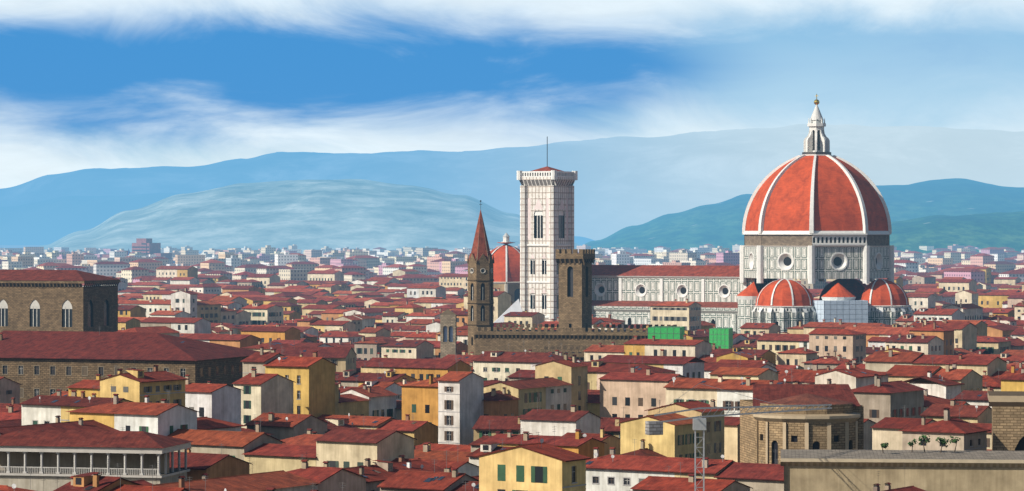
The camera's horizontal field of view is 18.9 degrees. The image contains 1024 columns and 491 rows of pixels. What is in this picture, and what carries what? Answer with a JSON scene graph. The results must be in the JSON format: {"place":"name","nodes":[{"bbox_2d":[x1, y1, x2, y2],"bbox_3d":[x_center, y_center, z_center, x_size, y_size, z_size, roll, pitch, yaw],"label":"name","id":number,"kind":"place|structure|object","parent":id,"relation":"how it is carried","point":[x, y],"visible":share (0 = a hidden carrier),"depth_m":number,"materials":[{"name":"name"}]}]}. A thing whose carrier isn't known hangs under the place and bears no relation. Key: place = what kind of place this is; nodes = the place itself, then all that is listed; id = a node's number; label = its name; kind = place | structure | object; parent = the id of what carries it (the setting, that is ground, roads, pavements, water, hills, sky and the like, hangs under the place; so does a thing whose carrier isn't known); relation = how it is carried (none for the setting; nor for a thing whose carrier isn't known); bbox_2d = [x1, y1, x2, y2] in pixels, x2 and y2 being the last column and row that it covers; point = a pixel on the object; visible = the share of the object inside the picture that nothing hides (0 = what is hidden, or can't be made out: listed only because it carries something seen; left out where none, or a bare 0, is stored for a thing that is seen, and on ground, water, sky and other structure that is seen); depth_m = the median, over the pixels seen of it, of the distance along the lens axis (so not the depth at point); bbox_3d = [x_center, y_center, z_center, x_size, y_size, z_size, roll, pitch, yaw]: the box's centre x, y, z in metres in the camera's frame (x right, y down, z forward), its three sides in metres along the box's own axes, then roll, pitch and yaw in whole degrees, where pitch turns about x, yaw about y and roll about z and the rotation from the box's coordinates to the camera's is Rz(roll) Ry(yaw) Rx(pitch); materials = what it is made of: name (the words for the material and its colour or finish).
{"place":"outdoors","nodes":[
{"label":"outdoors","id":0,"kind":"place"},
{"bbox_2d":[0,245,201,253],"bbox_3d":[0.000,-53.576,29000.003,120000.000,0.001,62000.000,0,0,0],"label":"ground","id":1,"kind":"structure","parent":0,"point":[12,246],"depth_m":13517.56,"materials":[{"name":"blue"}]},
{"bbox_2d":[467,200,493,354],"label":"church spire","id":2,"kind":"structure","parent":1,"relation":"on","point":[480,280],"depth_m":1047.06,"materials":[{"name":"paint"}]},
{"bbox_2d":[490,233,521,322],"bbox_3d":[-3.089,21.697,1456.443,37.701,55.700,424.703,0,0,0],"label":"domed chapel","id":3,"kind":"structure","parent":1,"relation":"on","point":[506,270],"depth_m":1635.48,"materials":[{"name":"tile"}]},
{"bbox_2d":[0,244,1023,283],"bbox_3d":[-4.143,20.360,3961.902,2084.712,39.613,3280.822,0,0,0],"label":"city","id":4,"kind":"object","parent":1,"relation":"on","point":[293,262],"visible":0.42,"depth_m":3129.27,"materials":[{"name":"tile"}]},
{"bbox_2d":[0,238,1023,490],"bbox_3d":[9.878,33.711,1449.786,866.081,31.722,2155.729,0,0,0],"label":"city buildings","id":5,"kind":"structure","parent":1,"relation":"on","point":[404,410],"depth_m":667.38,"materials":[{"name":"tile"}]},
{"bbox_2d":[517,137,577,320],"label":"campanile","id":6,"kind":"structure","parent":1,"relation":"on","point":[546,212],"depth_m":1330.10,"materials":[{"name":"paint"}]},
{"bbox_2d":[173,263,960,452],"bbox_3d":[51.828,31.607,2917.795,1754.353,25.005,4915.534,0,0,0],"label":"trees","id":7,"kind":"object","parent":1,"relation":"on","point":[941,442],"visible":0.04,"depth_m":462.21,"materials":[{"name":"green plant"}]},
{"bbox_2d":[474,249,753,361],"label":"medieval fortress palace","id":8,"kind":"structure","parent":1,"relation":"on","point":[573,333],"depth_m":1029.45,"materials":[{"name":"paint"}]},
{"bbox_2d":[592,94,914,333],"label":"cathedral","id":9,"kind":"structure","parent":1,"relation":"on","point":[816,209],"depth_m":1281.24,"materials":[{"name":"paint"}]},
{"bbox_2d":[0,193,594,244],"bbox_3d":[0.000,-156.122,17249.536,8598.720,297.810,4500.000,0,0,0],"label":"hill","id":10,"kind":"structure","parent":0,"point":[49,221],"depth_m":16043.58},
{"bbox_2d":[40,179,581,251],"bbox_3d":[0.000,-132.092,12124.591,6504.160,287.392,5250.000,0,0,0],"label":"hill","id":11,"kind":"structure","parent":0,"point":[309,214],"depth_m":10419.58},
{"bbox_2d":[0,124,1023,240],"bbox_3d":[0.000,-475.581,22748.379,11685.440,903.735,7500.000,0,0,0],"label":"mountain range","id":12,"kind":"structure","parent":0,"point":[621,182],"depth_m":21260.08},
{"bbox_2d":[0,0,1023,188],"label":"sky","id":13,"kind":"structure","parent":0,"point":[85,84],"materials":[{"name":"blue"}]},
{"bbox_2d":[582,178,1023,251],"bbox_3d":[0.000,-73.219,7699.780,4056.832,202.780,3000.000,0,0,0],"label":"hill","id":14,"kind":"structure","parent":0,"point":[718,224],"depth_m":7084.55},
{"bbox_2d":[890,211,1023,252],"bbox_3d":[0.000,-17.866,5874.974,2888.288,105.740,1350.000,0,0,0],"label":"hill","id":15,"kind":"structure","parent":0,"point":[995,229],"depth_m":5564.11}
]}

